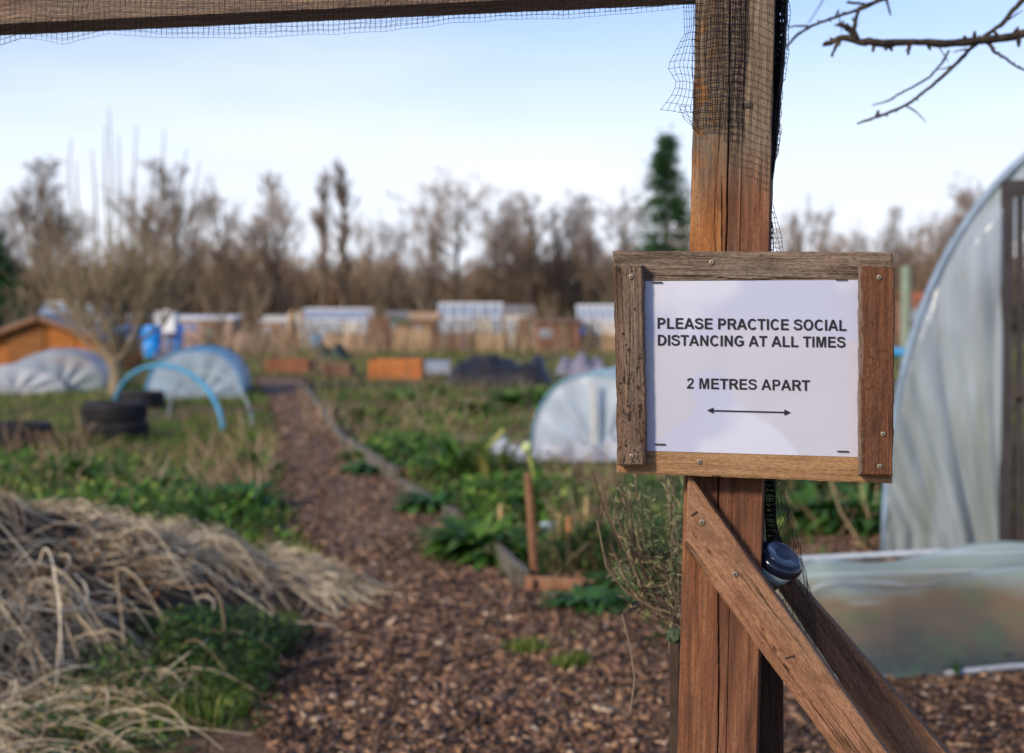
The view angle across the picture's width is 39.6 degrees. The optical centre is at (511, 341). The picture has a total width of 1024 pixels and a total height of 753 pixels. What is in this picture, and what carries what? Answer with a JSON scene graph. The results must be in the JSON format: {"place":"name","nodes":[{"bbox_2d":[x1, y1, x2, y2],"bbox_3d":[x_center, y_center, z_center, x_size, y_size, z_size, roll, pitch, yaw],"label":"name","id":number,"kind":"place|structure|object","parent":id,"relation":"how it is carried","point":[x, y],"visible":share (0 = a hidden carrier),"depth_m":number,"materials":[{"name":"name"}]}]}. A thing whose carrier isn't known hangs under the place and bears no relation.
{"place":"outdoors","nodes":[
{"label":"outdoors","id":0,"kind":"place"},
{"bbox_2d":[0,329,1023,752],"bbox_3d":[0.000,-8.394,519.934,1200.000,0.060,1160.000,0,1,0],"label":"ground","id":1,"kind":"structure","parent":0,"point":[234,741],"depth_m":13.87,"materials":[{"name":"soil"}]},
{"bbox_2d":[0,187,40,310],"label":"bare tree","id":2,"kind":"object","parent":1,"relation":"on","point":[10,248],"visible":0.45,"depth_m":98.11,"materials":[{"name":"brown plant"}]},
{"bbox_2d":[0,226,42,327],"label":"conifer tree","id":3,"kind":"object","parent":1,"relation":"on","point":[6,267],"visible":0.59,"depth_m":69.91,"materials":[{"name":"green plant"}]},
{"bbox_2d":[0,420,53,450],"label":"tyre","id":4,"kind":"object","parent":1,"relation":"on","point":[29,425],"visible":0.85,"depth_m":13.11,"materials":[{"name":"rubber"}]},
{"bbox_2d":[0,362,65,393],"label":"cloche","id":5,"kind":"object","parent":1,"relation":"on","point":[35,379],"visible":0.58,"depth_m":22.60,"materials":[{"name":"plastic"}]},
{"bbox_2d":[0,152,94,316],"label":"bare tree","id":6,"kind":"object","parent":1,"relation":"on","point":[36,215],"visible":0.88,"depth_m":91.42,"materials":[{"name":"brown plant"}]},
{"bbox_2d":[21,180,92,299],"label":"bare tree","id":7,"kind":"object","parent":1,"relation":"on","point":[64,253],"visible":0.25,"depth_m":103.34,"materials":[{"name":"brown plant"}]},
{"bbox_2d":[14,348,109,391],"bbox_3d":[-7.640,0.459,24.185,1.564,0.685,2.448,0,1,-12],"label":"cloche","id":8,"kind":"object","parent":1,"relation":"on","point":[79,369],"visible":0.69,"depth_m":23.08,"materials":[{"name":"plastic"}]},
{"bbox_2d":[0,314,140,370],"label":"timber shed","id":9,"kind":"structure","parent":1,"relation":"on","point":[29,336],"depth_m":30.47,"materials":[{"name":"orange wood"}]},
{"bbox_2d":[8,327,43,363],"bbox_3d":[-10.403,0.165,30.452,0.750,0.950,0.030,0,1,0],"label":"door","id":10,"kind":"structure","parent":9,"relation":"in","point":[23,342],"depth_m":30.43,"materials":[{"name":"wood"}]},
{"bbox_2d":[28,456,116,483],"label":"leafy plant","id":11,"kind":"object","parent":1,"relation":"on","point":[72,467],"visible":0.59,"depth_m":10.66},
{"bbox_2d":[0,108,227,395],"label":"fruit tree","id":12,"kind":"object","parent":1,"relation":"on","point":[124,281],"visible":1,"depth_m":22.06,"materials":[{"name":"brown plant"}]},
{"bbox_2d":[82,420,149,441],"bbox_3d":[-3.959,0.891,14.236,0.658,0.190,0.658,0,1,-9],"label":"tyre","id":13,"kind":"object","parent":1,"relation":"on","point":[110,430],"visible":0.81,"depth_m":13.96,"materials":[{"name":"rubber"}]},
{"bbox_2d":[81,400,147,422],"bbox_3d":[-3.979,0.699,14.252,0.648,0.190,0.648,-1,1,-35],"label":"tyre","id":14,"kind":"object","parent":13,"relation":"on","point":[112,411],"visible":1,"depth_m":13.99,"materials":[{"name":"rubber"}]},
{"bbox_2d":[0,702,256,752],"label":"weeds","id":15,"kind":"object","parent":1,"relation":"on","point":[90,720],"visible":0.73,"depth_m":4.09,"materials":[{"name":"beige plant"}]},
{"bbox_2d":[100,173,168,312],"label":"bare tree","id":16,"kind":"object","parent":1,"relation":"on","point":[130,201],"visible":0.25,"depth_m":96.43,"materials":[{"name":"brown plant"}]},
{"bbox_2d":[117,390,164,407],"bbox_3d":[-5.022,0.783,19.272,0.628,0.220,0.628,1,1,36],"label":"tyre","id":17,"kind":"object","parent":1,"relation":"on","point":[153,398],"visible":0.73,"depth_m":19.04,"materials":[{"name":"rubber"}]},
{"bbox_2d":[102,155,215,309],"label":"bare tree","id":18,"kind":"object","parent":1,"relation":"on","point":[167,195],"visible":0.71,"depth_m":88.06,"materials":[{"name":"brown plant"}]},
{"bbox_2d":[13,475,304,548],"bbox_3d":[-2.493,0.976,8.259,2.747,0.313,3.836,0,1,0],"label":"greenery","id":19,"kind":"object","parent":1,"relation":"on","point":[171,508],"visible":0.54,"depth_m":8.32,"materials":[{"name":"green plant"}]},
{"bbox_2d":[0,598,325,752],"bbox_3d":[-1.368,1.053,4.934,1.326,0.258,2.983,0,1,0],"label":"weeds","id":20,"kind":"object","parent":1,"relation":"on","point":[200,628],"visible":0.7,"depth_m":4.76,"materials":[{"name":"green plant"}]},
{"bbox_2d":[113,363,224,431],"bbox_3d":[-4.026,0.610,16.442,0.053,0.716,3.072,-1,1,-38],"label":"pipe hoop","id":21,"kind":"object","parent":1,"relation":"on","point":[202,383],"visible":0.83,"depth_m":16.03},
{"bbox_2d":[0,500,375,731],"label":"compost heap","id":22,"kind":"object","parent":1,"relation":"on","point":[173,600],"visible":0.23,"depth_m":5.32,"materials":[{"name":"dry straw"},{"name":"dead grass stalks"}]},
{"bbox_2d":[0,498,238,694],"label":"dead leaves","id":23,"kind":"object","parent":22,"relation":"on","point":[99,575],"visible":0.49,"depth_m":5.23,"materials":[{"name":"plant"}]},
{"bbox_2d":[0,479,409,752],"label":"straw","id":24,"kind":"object","parent":22,"relation":"on","point":[309,575],"visible":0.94,"depth_m":5.07,"materials":[{"name":"plant"}]},
{"bbox_2d":[166,186,226,314],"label":"bare tree","id":25,"kind":"object","parent":1,"relation":"on","point":[192,248],"visible":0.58,"depth_m":99.43,"materials":[{"name":"brown plant"}]},
{"bbox_2d":[145,345,250,397],"bbox_3d":[-4.933,0.460,22.571,1.448,0.744,2.644,0,1,-8],"label":"cloche","id":26,"kind":"object","parent":1,"relation":"on","point":[228,363],"visible":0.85,"depth_m":21.30,"materials":[{"name":"plastic"}]},
{"bbox_2d":[0,446,409,516],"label":"greenery","id":27,"kind":"object","parent":1,"relation":"on","point":[122,456],"visible":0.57,"depth_m":10.62,"materials":[{"name":"green plant"}]},
{"bbox_2d":[179,315,243,345],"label":"shed","id":28,"kind":"structure","parent":1,"relation":"on","point":[187,320],"depth_m":55.42,"materials":[{"name":"white plastic"}]},
{"bbox_2d":[188,175,258,313],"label":"bare tree","id":29,"kind":"object","parent":1,"relation":"on","point":[230,264],"visible":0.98,"depth_m":95.03,"materials":[{"name":"brown plant"}]},
{"bbox_2d":[196,476,297,515],"bbox_3d":[-1.707,0.976,9.049,0.705,0.211,0.767,0,1,0],"label":"leafy plant","id":30,"kind":"object","parent":1,"relation":"on","point":[247,489],"visible":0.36,"depth_m":9.08,"materials":[{"name":"green plant"}]},
{"bbox_2d":[213,200,284,323],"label":"bare tree","id":31,"kind":"object","parent":1,"relation":"on","point":[253,217],"visible":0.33,"depth_m":107.86,"materials":[{"name":"brown plant"}]},
{"bbox_2d":[227,278,271,347],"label":"bare shrub","id":32,"kind":"object","parent":1,"relation":"on","point":[256,334],"visible":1,"depth_m":47.98,"materials":[{"name":"brown plant"}]},
{"bbox_2d":[223,444,298,472],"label":"leafy plant","id":33,"kind":"object","parent":1,"relation":"on","point":[253,457],"visible":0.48,"depth_m":11.31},
{"bbox_2d":[230,169,307,315],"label":"bare tree","id":34,"kind":"object","parent":1,"relation":"on","point":[281,220],"visible":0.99,"depth_m":94.64,"materials":[{"name":"brown plant"}]},
{"bbox_2d":[266,359,314,372],"bbox_3d":[-4.815,0.526,30.995,0.912,0.298,1.062,0,1,0],"label":"raised bed","id":35,"kind":"object","parent":1,"relation":"on","point":[295,365],"visible":0.85,"depth_m":30.49,"materials":[{"name":"wood"}]},
{"bbox_2d":[294,165,337,307],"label":"bare tree","id":36,"kind":"object","parent":1,"relation":"on","point":[318,219],"visible":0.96,"depth_m":90.17,"materials":[{"name":"brown plant"}]},
{"bbox_2d":[104,383,552,433],"bbox_3d":[0.017,0.773,19.662,12.694,0.285,9.785,0,1,0],"label":"greenery","id":37,"kind":"object","parent":1,"relation":"on","point":[435,390],"visible":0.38,"depth_m":19.76,"materials":[{"name":"green plant"}]},
{"bbox_2d":[71,405,595,466],"bbox_3d":[0.107,0.859,15.418,8.928,0.278,8.058,0,1,-25],"label":"greenery","id":38,"kind":"object","parent":1,"relation":"on","point":[338,421],"visible":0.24,"depth_m":15.41,"materials":[{"name":"green plant"}]},
{"bbox_2d":[303,308,373,341],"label":"greenhouse","id":39,"kind":"object","parent":1,"relation":"on","point":[351,316],"visible":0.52,"depth_m":61.25,"materials":[{"name":"white plastic"}]},
{"bbox_2d":[321,154,361,307],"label":"bare tree","id":40,"kind":"object","parent":1,"relation":"on","point":[342,271],"visible":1,"depth_m":88.62,"materials":[{"name":"brown plant"}]},
{"bbox_2d":[348,209,386,300],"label":"bare tree","id":41,"kind":"object","parent":1,"relation":"on","point":[360,247],"visible":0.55,"depth_m":111.71,"materials":[{"name":"brown plant"}]},
{"bbox_2d":[342,436,399,481],"bbox_3d":[-1.237,0.997,12.015,0.100,0.162,2.928,0,1,-14],"label":"edging board","id":42,"kind":"object","parent":1,"relation":"on","point":[390,471],"visible":0.68,"depth_m":11.45,"materials":[{"name":"wood"}]},
{"bbox_2d":[367,314,390,351],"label":"fence panel","id":43,"kind":"object","parent":1,"relation":"on","point":[384,326],"visible":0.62,"depth_m":48.02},
{"bbox_2d":[367,207,423,310],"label":"bare tree","id":44,"kind":"object","parent":1,"relation":"on","point":[395,241],"visible":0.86,"depth_m":109.99,"materials":[{"name":"brown plant"}]},
{"bbox_2d":[369,359,424,379],"bbox_3d":[-2.256,0.532,28.018,1.036,0.396,1.062,0,1,0],"label":"raised bed","id":45,"kind":"object","parent":1,"relation":"on","point":[395,367],"visible":0.85,"depth_m":27.51,"materials":[{"name":"wood"}]},
{"bbox_2d":[393,327,430,351],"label":"fence panel","id":46,"kind":"object","parent":1,"relation":"on","point":[417,337],"visible":0.51,"depth_m":48.02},
{"bbox_2d":[350,428,490,490],"bbox_3d":[-0.857,0.916,12.423,1.595,0.249,6.396,0,1,-2],"label":"greenery","id":47,"kind":"object","parent":1,"relation":"on","point":[391,452],"visible":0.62,"depth_m":12.13,"materials":[{"name":"green plant"}]},
{"bbox_2d":[393,186,452,311],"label":"bare tree","id":48,"kind":"object","parent":1,"relation":"on","point":[434,279],"visible":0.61,"depth_m":97.99,"materials":[{"name":"brown plant"}]},
{"bbox_2d":[397,479,462,519],"bbox_3d":[-0.564,1.062,9.293,0.092,0.132,1.811,0,1,-15],"label":"edging board","id":49,"kind":"object","parent":1,"relation":"on","point":[406,486],"visible":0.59,"depth_m":9.38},
{"bbox_2d":[0,307,877,576],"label":"dry stalks","id":50,"kind":"object","parent":1,"relation":"on","point":[282,346],"visible":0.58,"depth_m":15.01,"materials":[{"name":"plant"}]},
{"bbox_2d":[431,332,472,351],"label":"fence panel","id":51,"kind":"object","parent":1,"relation":"on","point":[451,337],"visible":0.62,"depth_m":48.02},
{"bbox_2d":[385,163,534,302],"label":"bare tree","id":52,"kind":"object","parent":1,"relation":"on","point":[457,250],"visible":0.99,"depth_m":95.52,"materials":[{"name":"brown plant"}]},
{"bbox_2d":[396,427,528,485],"bbox_3d":[-0.381,0.857,10.642,1.045,0.402,1.003,0,1,0],"label":"leafy plant","id":53,"kind":"object","parent":1,"relation":"on","point":[451,444],"visible":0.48,"depth_m":10.53,"materials":[{"name":"plant"}]},
{"bbox_2d":[438,303,501,346],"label":"greenhouse","id":54,"kind":"object","parent":1,"relation":"on","point":[465,309],"visible":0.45,"depth_m":55.29,"materials":[{"name":"white plastic"}]},
{"bbox_2d":[277,451,664,494],"bbox_3d":[-0.139,0.944,10.675,3.588,0.269,2.402,0,1,0],"label":"greenery","id":55,"kind":"object","parent":1,"relation":"on","point":[446,464],"visible":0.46,"depth_m":10.43,"materials":[{"name":"green plant"}]},
{"bbox_2d":[407,510,542,565],"bbox_3d":[-0.184,1.015,7.369,0.719,0.209,0.719,0,1,0],"label":"leafy plant","id":56,"kind":"object","parent":1,"relation":"on","point":[454,536],"visible":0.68,"depth_m":7.30,"materials":[{"name":"plant"}]},
{"bbox_2d":[0,0,950,752],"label":"wooden gateway","id":57,"kind":"object","parent":1,"relation":"on","point":[748,650],"visible":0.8,"depth_m":1.72,"materials":[{"name":"brown wood"}]},
{"bbox_2d":[0,0,827,747],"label":"garden net","id":58,"kind":"object","parent":57,"relation":"attached to","point":[778,80],"visible":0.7,"depth_m":1.76,"materials":[{"name":"black"}]},
{"bbox_2d":[613,251,894,482],"bbox_3d":[0.281,0.028,1.672,0.326,0.271,0.048,0,1,12],"label":"notice board","id":59,"kind":"object","parent":57,"relation":"attached to","point":[769,364],"visible":1,"depth_m":1.67,"materials":[{"name":"paper"}]},
{"bbox_2d":[430,430,541,487],"bbox_3d":[-0.206,0.853,10.364,0.812,0.416,0.931,0,1,-18],"label":"leafy plant","id":60,"kind":"object","parent":1,"relation":"on","point":[485,466],"visible":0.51,"depth_m":10.38,"materials":[{"name":"green plant"}]},
{"bbox_2d":[463,187,528,302],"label":"bare tree","id":61,"kind":"object","parent":1,"relation":"on","point":[494,241],"visible":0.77,"depth_m":103.53,"materials":[{"name":"brown plant"}]},
{"bbox_2d":[445,353,553,385],"bbox_3d":[-0.222,0.498,25.883,1.999,0.564,1.600,0,1,0],"label":"covered heap","id":62,"kind":"object","parent":1,"relation":"on","point":[491,367],"visible":0.95,"depth_m":25.26,"materials":[{"name":"plastic"}]},
{"bbox_2d":[454,533,556,570],"bbox_3d":[-0.027,1.052,7.142,0.545,0.146,0.501,0,1,0],"label":"leafy plant","id":63,"kind":"object","parent":1,"relation":"on","point":[484,557],"visible":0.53,"depth_m":7.07,"materials":[{"name":"plant"}]},
{"bbox_2d":[485,541,529,586],"bbox_3d":[-0.031,1.098,6.840,0.084,0.151,0.800,0,1,-11],"label":"edging board","id":64,"kind":"object","parent":1,"relation":"on","point":[515,569],"visible":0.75,"depth_m":6.67,"materials":[{"name":"wood"}]},
{"bbox_2d":[0,343,1023,577],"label":"dry grass","id":65,"kind":"structure","parent":1,"relation":"on","point":[336,414],"depth_m":18.44,"materials":[{"name":"plant"}]},
{"bbox_2d":[2,218,1023,330],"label":"undergrowth","id":66,"kind":"object","parent":1,"relation":"on","point":[311,290],"visible":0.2,"depth_m":106.36,"materials":[{"name":"brown plant"}]},
{"bbox_2d":[488,387,542,407],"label":"leafy plant","id":67,"kind":"object","parent":1,"relation":"on","point":[512,397],"visible":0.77,"depth_m":19.05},
{"bbox_2d":[501,305,534,348],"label":"shed","id":68,"kind":"structure","parent":1,"relation":"on","point":[515,310],"depth_m":51.47,"materials":[{"name":"paint"}]},
{"bbox_2d":[15,254,1023,331],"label":"woodland","id":69,"kind":"object","parent":1,"relation":"on","point":[297,297],"visible":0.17,"depth_m":100.59,"materials":[{"name":"brown plant"}]},
{"bbox_2d":[489,187,554,304],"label":"bare tree","id":70,"kind":"object","parent":1,"relation":"on","point":[533,230],"visible":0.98,"depth_m":100.05,"materials":[{"name":"brown plant"}]},
{"bbox_2d":[429,466,677,563],"bbox_3d":[0.228,0.940,9.215,2.309,0.303,4.549,0,1,6],"label":"greenery","id":71,"kind":"object","parent":1,"relation":"on","point":[475,489],"visible":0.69,"depth_m":8.65,"materials":[{"name":"green plant"}]},
{"bbox_2d":[492,434,616,461],"bbox_3d":[0.729,0.904,12.272,1.800,0.206,0.600,0,1,0],"label":"fleece sheet","id":72,"kind":"object","parent":1,"relation":"on","point":[580,445],"visible":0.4,"depth_m":12.13,"materials":[{"name":"fabric"}]},
{"bbox_2d":[525,575,587,590],"bbox_3d":[0.194,1.120,6.360,0.279,0.125,0.078,0,1,15],"label":"edging board","id":73,"kind":"object","parent":1,"relation":"on","point":[544,583],"visible":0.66,"depth_m":6.36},
{"bbox_2d":[531,318,582,351],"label":"shed","id":74,"kind":"structure","parent":1,"relation":"on","point":[555,330],"depth_m":48.05,"materials":[{"name":"wood"}]},
{"bbox_2d":[535,182,597,317],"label":"bare tree","id":75,"kind":"object","parent":1,"relation":"on","point":[558,268],"visible":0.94,"depth_m":103.41,"materials":[{"name":"brown plant"}]},
{"bbox_2d":[462,519,677,583],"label":"weeds","id":76,"kind":"object","parent":1,"relation":"on","point":[589,536],"visible":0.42,"depth_m":6.85,"materials":[{"name":"green plant"}]},
{"bbox_2d":[530,367,616,448],"bbox_3d":[1.087,0.621,13.973,1.163,0.741,3.056,0,1,14],"label":"cloche","id":77,"kind":"object","parent":1,"relation":"on","point":[565,412],"visible":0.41,"depth_m":12.55,"materials":[{"name":"plastic"}]},
{"bbox_2d":[555,352,605,374],"bbox_3d":[1.489,0.458,30.505,1.134,0.472,1.600,0,1,0],"label":"covered heap","id":78,"kind":"object","parent":1,"relation":"on","point":[581,363],"visible":0.92,"depth_m":29.93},
{"bbox_2d":[554,191,613,317],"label":"bare tree","id":79,"kind":"object","parent":1,"relation":"on","point":[574,234],"visible":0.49,"depth_m":105.60,"materials":[{"name":"brown plant"}]},
{"bbox_2d":[569,205,607,304],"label":"bare tree","id":80,"kind":"object","parent":1,"relation":"on","point":[584,245],"visible":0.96,"depth_m":99.83,"materials":[{"name":"brown plant"}]},
{"bbox_2d":[576,305,614,350],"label":"greenhouse","id":81,"kind":"object","parent":1,"relation":"on","point":[587,311],"visible":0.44,"depth_m":50.16,"materials":[{"name":"white plastic"}]},
{"bbox_2d":[588,181,651,304],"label":"bare tree","id":82,"kind":"object","parent":1,"relation":"on","point":[624,246],"visible":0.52,"depth_m":97.92,"materials":[{"name":"brown plant"}]},
{"bbox_2d":[563,124,690,317],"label":"conifer tree","id":83,"kind":"object","parent":1,"relation":"on","point":[663,164],"visible":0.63,"depth_m":83.48,"materials":[{"name":"green plant"}]},
{"bbox_2d":[505,505,840,571],"bbox_3d":[0.892,1.010,7.730,2.076,0.234,2.406,0,1,0],"label":"greenery","id":84,"kind":"object","parent":1,"relation":"on","point":[636,517],"visible":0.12,"depth_m":7.74,"materials":[{"name":"green plant"}]},
{"bbox_2d":[601,476,882,561],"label":"weeds","id":85,"kind":"object","parent":1,"relation":"on","point":[799,483],"visible":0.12,"depth_m":8.80,"materials":[{"name":"green plant"}]},
{"bbox_2d":[775,191,839,251],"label":"bare tree","id":86,"kind":"object","parent":1,"relation":"on","point":[797,237],"visible":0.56,"depth_m":91.17,"materials":[{"name":"brown plant"}]},
{"bbox_2d":[766,480,881,536],"bbox_3d":[1.757,0.964,8.257,0.860,0.244,0.850,0,1,0],"label":"leafy plant","id":87,"kind":"object","parent":1,"relation":"on","point":[810,489],"visible":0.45,"depth_m":8.15,"materials":[{"name":"plant"}]},
{"bbox_2d":[782,481,881,539],"bbox_3d":[1.986,0.959,8.174,0.918,0.263,0.794,0,1,0],"label":"leafy plant","id":88,"kind":"object","parent":1,"relation":"on","point":[833,514],"visible":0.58,"depth_m":8.06,"materials":[{"name":"green plant"}]},
{"bbox_2d":[872,203,920,287],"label":"bare tree","id":89,"kind":"object","parent":1,"relation":"on","point":[895,227],"visible":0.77,"depth_m":95.49,"materials":[{"name":"brown plant"}]},
{"bbox_2d":[901,266,910,362],"bbox_3d":[9.411,-0.589,33.995,0.222,2.417,0.222,0,1,22],"label":"pale pole","id":90,"kind":"object","parent":1,"relation":"on","point":[905,301],"visible":0.65,"depth_m":33.89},
{"bbox_2d":[896,211,933,291],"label":"bare tree","id":91,"kind":"object","parent":1,"relation":"on","point":[910,237],"visible":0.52,"depth_m":101.30,"materials":[{"name":"brown plant"}]},
{"bbox_2d":[905,195,962,291],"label":"bare tree","id":92,"kind":"object","parent":1,"relation":"on","point":[930,245],"visible":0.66,"depth_m":89.58,"materials":[{"name":"brown plant"}]},
{"bbox_2d":[881,153,1023,558],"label":"polytunnel","id":93,"kind":"structure","parent":1,"relation":"on","point":[950,486],"depth_m":7.11,"materials":[{"name":"white plastic"}]},
{"bbox_2d":[1012,198,1023,540],"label":"door","id":94,"kind":"structure","parent":93,"relation":"in","point":[1018,393],"depth_m":7.04,"materials":[{"name":"grey wood"}]},
{"bbox_2d":[928,171,1015,301],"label":"bare tree","id":95,"kind":"object","parent":1,"relation":"on","point":[961,195],"visible":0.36,"depth_m":87.76,"materials":[{"name":"brown plant"}]},
{"bbox_2d":[0,0,1023,282],"label":"sky","id":96,"kind":"structure","parent":0,"point":[535,104],"materials":[{"name":"blue"}]},
{"bbox_2d":[243,377,1023,752],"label":"path","id":97,"kind":"structure","parent":0,"point":[289,387],"depth_m":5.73,"materials":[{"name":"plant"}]},
{"bbox_2d":[385,490,470,514],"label":"leafy plant","id":98,"kind":"object","parent":97,"relation":"on","point":[421,502],"visible":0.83,"depth_m":8.87,"materials":[{"name":"green plant"}]},
{"bbox_2d":[498,632,556,655],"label":"grass tuft","id":99,"kind":"object","parent":97,"relation":"on","point":[531,645],"visible":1,"depth_m":5.26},
{"bbox_2d":[524,473,538,575],"bbox_3d":[0.092,0.884,6.598,0.072,0.550,0.044,0,1,0],"label":"wooden stake","id":100,"kind":"object","parent":97,"relation":"on","point":[532,542],"visible":0.78,"depth_m":6.58,"materials":[{"name":"wood"}]},
{"bbox_2d":[544,648,605,670],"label":"grass tuft","id":101,"kind":"object","parent":97,"relation":"on","point":[570,661],"visible":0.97,"depth_m":5.03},
{"bbox_2d":[533,583,638,615],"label":"leafy plant","id":102,"kind":"object","parent":97,"relation":"on","point":[588,599],"visible":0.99,"depth_m":5.97,"materials":[{"name":"green plant"}]},
{"bbox_2d":[578,567,661,595],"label":"leafy plant","id":103,"kind":"object","parent":97,"relation":"on","point":[606,582],"visible":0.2,"depth_m":6.39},
{"bbox_2d":[588,471,683,712],"bbox_3d":[0.217,0.694,2.361,0.192,1.026,0.580,0,1,0],"label":"herb bush","id":104,"kind":"object","parent":97,"relation":"on","point":[670,581],"visible":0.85,"depth_m":2.29,"materials":[{"name":"green plant"}]},
{"bbox_2d":[666,628,679,752],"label":"short stake","id":105,"kind":"object","parent":97,"relation":"on","point":[673,636],"visible":0.88,"depth_m":1.84,"materials":[{"name":"wood"}]},
{"bbox_2d":[679,541,1023,683],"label":"cold frame","id":106,"kind":"object","parent":97,"relation":"on","point":[934,612],"visible":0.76,"depth_m":5.09,"materials":[{"name":"plastic"}]},
{"bbox_2d":[786,0,1023,123],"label":"apple tree","id":107,"kind":"object","parent":97,"relation":"on","point":[989,39],"visible":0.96,"depth_m":2.74,"materials":[{"name":"brown plant"}]},
{"bbox_2d":[762,540,802,590],"bbox_3d":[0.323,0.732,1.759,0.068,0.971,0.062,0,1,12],"label":"solar lamp","id":108,"kind":"object","parent":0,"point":[782,565],"visible":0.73,"depth_m":1.73,"materials":[{"name":"blue"}]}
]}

